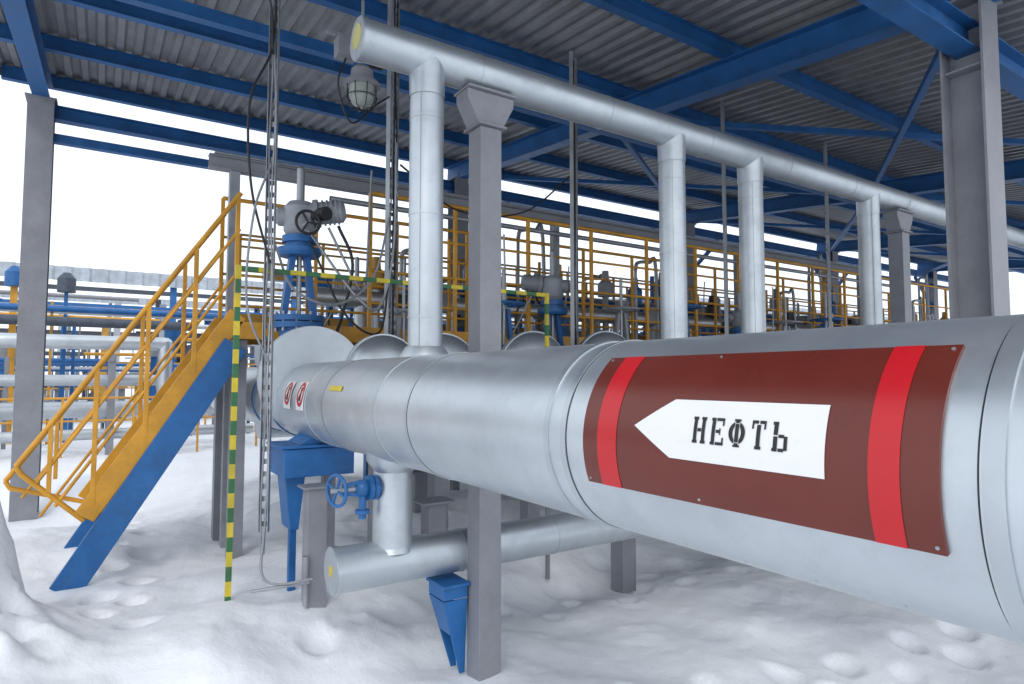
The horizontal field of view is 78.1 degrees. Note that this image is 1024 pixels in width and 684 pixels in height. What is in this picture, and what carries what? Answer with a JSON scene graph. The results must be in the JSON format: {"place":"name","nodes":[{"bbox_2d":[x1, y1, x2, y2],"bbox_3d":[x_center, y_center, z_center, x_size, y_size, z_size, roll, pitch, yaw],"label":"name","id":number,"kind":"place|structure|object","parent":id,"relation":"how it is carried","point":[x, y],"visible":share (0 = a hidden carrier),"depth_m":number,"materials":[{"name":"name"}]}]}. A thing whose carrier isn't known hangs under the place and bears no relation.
{"place":"outdoors","nodes":[
{"label":"outdoors","id":0,"kind":"place"},
{"bbox_2d":[0,389,1023,683],"bbox_3d":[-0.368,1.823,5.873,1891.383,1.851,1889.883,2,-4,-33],"label":"snow ground","id":1,"kind":"structure","parent":0,"point":[148,605],"depth_m":4.39,"materials":[{"name":"white snow"}]},
{"bbox_2d":[8,92,57,521],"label":"steel column","id":2,"kind":"structure","parent":1,"relation":"on","point":[33,294],"depth_m":8.54,"materials":[{"name":"grey metal"}]},
{"bbox_2d":[0,0,1023,307],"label":"canopy roof","id":3,"kind":"structure","parent":2,"relation":"on","point":[854,84],"depth_m":8.35,"materials":[{"name":"blue metal"}]},
{"bbox_2d":[384,0,399,335],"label":"cable tray","id":4,"kind":"object","parent":3,"relation":"hanging from","point":[392,138],"visible":0.66,"depth_m":5.92,"materials":[{"name":"metal"}]},
{"bbox_2d":[326,0,389,123],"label":"explosion proof lamp","id":5,"kind":"object","parent":4,"relation":"attached to","point":[361,85],"visible":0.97,"depth_m":5.20,"materials":[{"name":"metal"}]},
{"bbox_2d":[569,50,578,344],"bbox_3d":[0.699,-1.521,7.120,0.045,3.550,0.164,-1,-4,22],"label":"cable tray","id":6,"kind":"object","parent":3,"relation":"hanging from","point":[574,298],"visible":0.8,"depth_m":7.10,"materials":[{"name":"metal"}]},
{"bbox_2d":[720,100,728,334],"bbox_3d":[2.831,-1.449,8.388,0.045,3.550,0.144,-1,-4,22],"label":"cable tray","id":7,"kind":"object","parent":3,"relation":"hanging from","point":[725,254],"visible":0.76,"depth_m":8.34,"materials":[{"name":"metal"}]},
{"bbox_2d":[823,142,831,327],"bbox_3d":[4.955,-1.363,9.889,0.045,3.550,0.164,-1,-4,22],"label":"cable tray","id":8,"kind":"object","parent":3,"relation":"hanging from","point":[828,267],"visible":0.72,"depth_m":9.84,"materials":[{"name":"metal"}]},
{"bbox_2d":[3,192,246,590],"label":"metal staircase","id":9,"kind":"structure","parent":1,"relation":"on","point":[115,492],"depth_m":5.17,"materials":[{"name":"yellow metal"}]},
{"bbox_2d":[0,266,523,457],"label":"pipe rack","id":10,"kind":"object","parent":1,"relation":"on","point":[110,408],"visible":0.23,"depth_m":14.63,"materials":[{"name":"grey metal"}]},
{"bbox_2d":[245,0,313,585],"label":"cable tray","id":11,"kind":"object","parent":1,"relation":"on","point":[269,243],"visible":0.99,"depth_m":4.38,"materials":[{"name":"metal"}]},
{"bbox_2d":[251,482,330,607],"bbox_3d":[-1.472,1.558,4.198,0.511,1.168,0.201,2,-4,-33],"label":"pipe support post","id":12,"kind":"object","parent":1,"relation":"on","point":[314,549],"visible":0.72,"depth_m":4.25,"materials":[{"name":"grey metal"}]},
{"bbox_2d":[266,433,353,590],"bbox_3d":[-1.454,1.405,4.685,0.640,1.430,0.460,2,-4,-33],"label":"blue pipe cradle","id":13,"kind":"object","parent":1,"relation":"on","point":[297,459],"visible":0.65,"depth_m":4.51,"materials":[{"name":"paint"}]},
{"bbox_2d":[211,314,1023,644],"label":"oil pipeline","id":14,"kind":"object","parent":13,"relation":"on","point":[509,422],"visible":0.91,"depth_m":1.66,"materials":[{"name":"metal"}]},
{"bbox_2d":[283,382,295,408],"bbox_3d":[-1.639,0.391,4.647,0.045,0.196,0.200,2,-4,-33],"label":"warning sign","id":15,"kind":"object","parent":14,"relation":"attached to","point":[287,394],"visible":1,"depth_m":4.63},
{"bbox_2d":[296,382,309,410],"bbox_3d":[-1.448,0.374,4.354,0.045,0.196,0.200,2,-4,-33],"label":"warning sign","id":16,"kind":"object","parent":14,"relation":"attached to","point":[301,394],"visible":1,"depth_m":4.34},
{"bbox_2d":[251,166,372,434],"bbox_3d":[-1.735,-0.343,5.732,1.022,2.705,0.730,2,-4,-33],"label":"motorized valve","id":17,"kind":"object","parent":14,"relation":"attached to","point":[298,218],"visible":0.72,"depth_m":5.56,"materials":[{"name":"blue paint"}]},
{"bbox_2d":[269,0,569,334],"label":"loose cables","id":18,"kind":"object","parent":17,"relation":"attached to","point":[378,264],"visible":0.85,"depth_m":5.55,"materials":[{"name":"rubber"}]},
{"bbox_2d":[329,386,342,390],"bbox_3d":[-1.054,0.276,3.768,0.012,0.029,0.240,2,-4,-33],"label":"yellow label","id":19,"kind":"object","parent":14,"relation":"attached to","point":[335,388],"visible":1,"depth_m":3.76,"materials":[{"name":"yellow plastic"}]},
{"bbox_2d":[324,470,645,595],"bbox_3d":[2.768,1.129,5.951,9.003,0.816,0.262,2,-4,-33],"label":"drain pipe","id":20,"kind":"object","parent":14,"relation":"attached to","point":[395,550],"visible":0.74,"depth_m":3.65,"materials":[{"name":"silver metal"}]},
{"bbox_2d":[325,474,381,518],"bbox_3d":[-0.872,0.867,3.566,0.318,0.265,0.179,2,-4,-33],"label":"handwheel valve","id":21,"kind":"object","parent":20,"relation":"attached to","point":[367,487],"visible":0.98,"depth_m":3.54,"materials":[{"name":"blue paint"}]},
{"bbox_2d":[583,344,964,556],"bbox_3d":[0.498,0.199,1.445,0.120,0.353,0.908,2,-4,-33],"label":"pipeline marker sign","id":22,"kind":"object","parent":14,"relation":"on","point":[847,442],"visible":1,"depth_m":1.28,"materials":[{"name":"metal"}]},
{"bbox_2d":[0,290,642,402],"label":"distant canopy","id":23,"kind":"object","parent":1,"relation":"on","point":[144,301],"visible":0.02,"depth_m":50.12,"materials":[{"name":"metal"}]},
{"bbox_2d":[0,261,719,421],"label":"distant canopy","id":24,"kind":"object","parent":1,"relation":"on","point":[117,277],"visible":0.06,"depth_m":26.20,"materials":[{"name":"blue metal"}]},
{"bbox_2d":[347,334,407,541],"bbox_3d":[-1.723,1.123,6.343,0.684,2.282,2.600,2,-4,-33],"label":"vessel end cap","id":25,"kind":"object","parent":1,"relation":"on","point":[378,346],"visible":0.16,"depth_m":5.34,"materials":[{"name":"metal"}]},
{"bbox_2d":[224,265,549,600],"bbox_3d":[-0.795,0.797,5.007,2.692,2.580,0.035,2,-4,-33],"label":"striped clearance frame","id":26,"kind":"object","parent":1,"relation":"on","point":[239,269],"visible":0.72,"depth_m":4.33,"materials":[{"name":"yellow paint"},{"name":"green paint"}]},
{"bbox_2d":[412,470,427,512],"bbox_3d":[-1.036,1.867,6.988,0.300,0.870,0.250,2,-4,-33],"label":"short pipe support","id":27,"kind":"object","parent":1,"relation":"on","point":[419,484],"visible":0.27,"depth_m":6.92,"materials":[{"name":"grey metal"}]},
{"bbox_2d":[412,496,455,533],"bbox_3d":[-0.665,1.772,5.323,0.300,0.870,0.250,2,-4,-33],"label":"short pipe support","id":28,"kind":"object","parent":1,"relation":"on","point":[433,514],"visible":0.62,"depth_m":5.28,"materials":[{"name":"grey metal"}]},
{"bbox_2d":[428,333,467,529],"bbox_3d":[-1.246,1.125,6.655,0.744,2.312,2.600,2,-4,-33],"label":"vessel end cap","id":29,"kind":"object","parent":1,"relation":"on","point":[438,485],"visible":0.04,"depth_m":5.72,"materials":[{"name":"metal"}]},
{"bbox_2d":[382,275,407,340],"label":"handwheel gate valve","id":30,"kind":"object","parent":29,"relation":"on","point":[403,311],"visible":0.26,"depth_m":6.23,"materials":[{"name":"grey metal"}]},
{"bbox_2d":[426,573,470,672],"bbox_3d":[-0.387,1.707,3.799,0.180,0.545,0.240,2,-4,-33],"label":"blue bracket","id":31,"kind":"object","parent":1,"relation":"on","point":[445,590],"visible":0.96,"depth_m":3.75,"materials":[{"name":"metal"}]},
{"bbox_2d":[448,176,468,285],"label":"steel column","id":32,"kind":"structure","parent":1,"relation":"on","point":[461,186],"depth_m":12.25,"materials":[{"name":"grey metal"}]},
{"bbox_2d":[454,82,515,681],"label":"pipe support column","id":33,"kind":"structure","parent":1,"relation":"on","point":[485,112],"depth_m":3.82,"materials":[{"name":"grey metal"}]},
{"bbox_2d":[350,15,1023,345],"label":"overhead pipe","id":34,"kind":"object","parent":33,"relation":"on","point":[431,68],"visible":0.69,"depth_m":4.62,"materials":[{"name":"metal"}]},
{"bbox_2d":[502,331,559,519],"bbox_3d":[-0.391,1.127,7.213,0.864,2.372,2.600,2,-4,-33],"label":"vessel end cap","id":35,"kind":"object","parent":1,"relation":"on","point":[529,339],"visible":0.16,"depth_m":6.23,"materials":[{"name":"metal"}]},
{"bbox_2d":[208,151,888,547],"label":"cable support beam","id":36,"kind":"structure","parent":1,"relation":"on","point":[234,165],"depth_m":6.89,"materials":[{"name":"grey metal"}]},
{"bbox_2d":[211,191,948,558],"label":"walkway platform","id":37,"kind":"structure","parent":1,"relation":"on","point":[353,335],"depth_m":7.29,"materials":[{"name":"metal"}]},
{"bbox_2d":[239,233,926,339],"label":"walkway","id":38,"kind":"structure","parent":1,"relation":"on","point":[259,319],"depth_m":10.08,"materials":[{"name":"metal"}]},
{"bbox_2d":[254,223,948,490],"bbox_3d":[5.433,0.326,12.867,19.154,4.618,5.220,2,-4,-33],"label":"manifold piping","id":39,"kind":"object","parent":1,"relation":"on","point":[324,294],"visible":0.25,"depth_m":9.70,"materials":[{"name":"blue paint"}]},
{"bbox_2d":[324,257,366,326],"bbox_3d":[-2.174,-0.072,8.093,0.859,2.274,0.614,1,-3,-14],"label":"motorized valve","id":40,"kind":"object","parent":39,"relation":"on","point":[347,281],"visible":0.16,"depth_m":8.16,"materials":[{"name":"blue paint"}]},
{"bbox_2d":[457,295,464,331],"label":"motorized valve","id":41,"kind":"object","parent":39,"relation":"on","point":[460,325],"visible":0.17,"depth_m":9.20,"materials":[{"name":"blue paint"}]},
{"bbox_2d":[501,276,514,333],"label":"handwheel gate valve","id":42,"kind":"object","parent":39,"relation":"on","point":[501,318],"visible":0.02,"depth_m":9.61,"materials":[{"name":"paint"}]},
{"bbox_2d":[503,234,569,345],"bbox_3d":[0.295,0.062,7.098,0.930,2.461,0.664,1,-4,-23],"label":"motorized valve","id":43,"kind":"object","parent":39,"relation":"on","point":[554,286],"visible":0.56,"depth_m":7.15,"materials":[{"name":"blue paint"}]},
{"bbox_2d":[537,266,569,335],"bbox_3d":[0.669,0.119,9.673,0.656,2.432,0.919,1,-3,-11],"label":"motorized valve","id":44,"kind":"object","parent":39,"relation":"on","point":[566,293],"visible":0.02,"depth_m":9.31,"materials":[{"name":"blue paint"}]},
{"bbox_2d":[579,280,601,336],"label":"handwheel gate valve","id":45,"kind":"object","parent":39,"relation":"attached to","point":[587,333],"visible":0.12,"depth_m":10.51,"materials":[{"name":"grey metal"}]},
{"bbox_2d":[602,277,639,339],"bbox_3d":[1.356,-0.129,7.828,0.472,1.350,0.472,2,-4,-33],"label":"handwheel gate valve","id":46,"kind":"object","parent":39,"relation":"on","point":[621,322],"visible":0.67,"depth_m":7.83,"materials":[{"name":"grey metal"}]},
{"bbox_2d":[640,298,649,339],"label":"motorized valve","id":47,"kind":"object","parent":39,"relation":"on","point":[642,333],"visible":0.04,"depth_m":11.23,"materials":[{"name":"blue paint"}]},
{"bbox_2d":[698,282,722,336],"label":"motorized valve","id":48,"kind":"object","parent":39,"relation":"on","point":[702,310],"visible":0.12,"depth_m":11.63,"materials":[{"name":"blue paint"}]},
{"bbox_2d":[729,287,773,333],"bbox_3d":[3.401,0.268,8.967,0.812,2.148,0.580,0,-3,-8],"label":"motorized valve","id":49,"kind":"object","parent":39,"relation":"on","point":[735,318],"visible":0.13,"depth_m":8.94,"materials":[{"name":"blue paint"}]},
{"bbox_2d":[769,297,801,330],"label":"handwheel gate valve","id":50,"kind":"object","parent":39,"relation":"on","point":[785,323],"visible":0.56,"depth_m":9.69,"materials":[{"name":"grey metal"}]},
{"bbox_2d":[796,302,807,324],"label":"motorized valve","id":51,"kind":"object","parent":39,"relation":"on","point":[800,318],"visible":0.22,"depth_m":13.60,"materials":[{"name":"blue paint"}]},
{"bbox_2d":[808,293,843,327],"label":"handwheel gate valve","id":52,"kind":"object","parent":39,"relation":"on","point":[825,320],"visible":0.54,"depth_m":10.29,"materials":[{"name":"blue paint"}]},
{"bbox_2d":[846,305,857,325],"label":"motorized valve","id":53,"kind":"object","parent":39,"relation":"on","point":[852,321],"visible":0.16,"depth_m":14.39,"materials":[{"name":"blue paint"}]},
{"bbox_2d":[579,331,625,344],"bbox_3d":[0.413,1.137,7.737,0.944,2.412,2.600,2,-4,-33],"label":"vessel end cap","id":54,"kind":"object","parent":1,"relation":"on","point":[600,337],"visible":0.12,"depth_m":6.74,"materials":[{"name":"metal"}]},
{"bbox_2d":[611,538,635,592],"bbox_3d":[1.003,1.793,5.694,0.300,0.870,0.250,2,-4,-33],"label":"short pipe support","id":55,"kind":"object","parent":1,"relation":"on","point":[623,566],"visible":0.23,"depth_m":5.62,"materials":[{"name":"grey metal"}]},
{"bbox_2d":[686,222,696,300],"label":"steel column","id":56,"kind":"structure","parent":1,"relation":"on","point":[690,229],"depth_m":15.76,"materials":[{"name":"grey metal"}]},
{"bbox_2d":[609,297,918,323],"bbox_3d":[41.408,1.749,61.475,84.520,7.120,10.230,2,-4,-33],"label":"distant canopy","id":57,"kind":"object","parent":1,"relation":"on","point":[790,308],"visible":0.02,"depth_m":39.18,"materials":[{"name":"metal"}]},
{"bbox_2d":[826,251,839,317],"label":"steel column","id":58,"kind":"structure","parent":1,"relation":"on","point":[834,256],"depth_m":19.34,"materials":[{"name":"grey metal"}]},
{"bbox_2d":[880,208,914,322],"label":"pipe support column","id":59,"kind":"structure","parent":1,"relation":"on","point":[898,222],"depth_m":6.67,"materials":[{"name":"grey metal"}]},
{"bbox_2d":[925,271,938,320],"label":"steel column","id":60,"kind":"structure","parent":1,"relation":"on","point":[933,295],"depth_m":22.93,"materials":[{"name":"grey metal"}]},
{"bbox_2d":[939,0,1010,318],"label":"steel column","id":61,"kind":"structure","parent":1,"relation":"on","point":[976,232],"depth_m":5.01,"materials":[{"name":"grey metal"}]},
{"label":"parallel pipelines","id":62,"kind":"object","parent":1,"relation":"on","visible":0},
{"bbox_2d":[389,258,407,327],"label":"handwheel gate valve","id":63,"kind":"object","parent":62,"relation":"on","point":[404,265],"visible":0.05,"depth_m":8.75,"materials":[{"name":"blue paint"}]},
{"bbox_2d":[501,267,524,349],"bbox_3d":[-0.091,-0.136,6.824,0.472,1.350,0.472,2,-4,-33],"label":"handwheel gate valve","id":64,"kind":"object","parent":62,"relation":"on","point":[506,313],"visible":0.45,"depth_m":6.83,"materials":[{"name":"blue paint"}]},
{"bbox_2d":[687,304,701,336],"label":"handwheel gate valve","id":65,"kind":"object","parent":62,"relation":"on","point":[693,306],"visible":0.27,"depth_m":8.46,"materials":[{"name":"blue paint"}]},
{"bbox_2d":[0,75,1023,374],"label":"sky","id":66,"kind":"structure","parent":0,"point":[110,211],"materials":[{"name":"white"}]}
]}

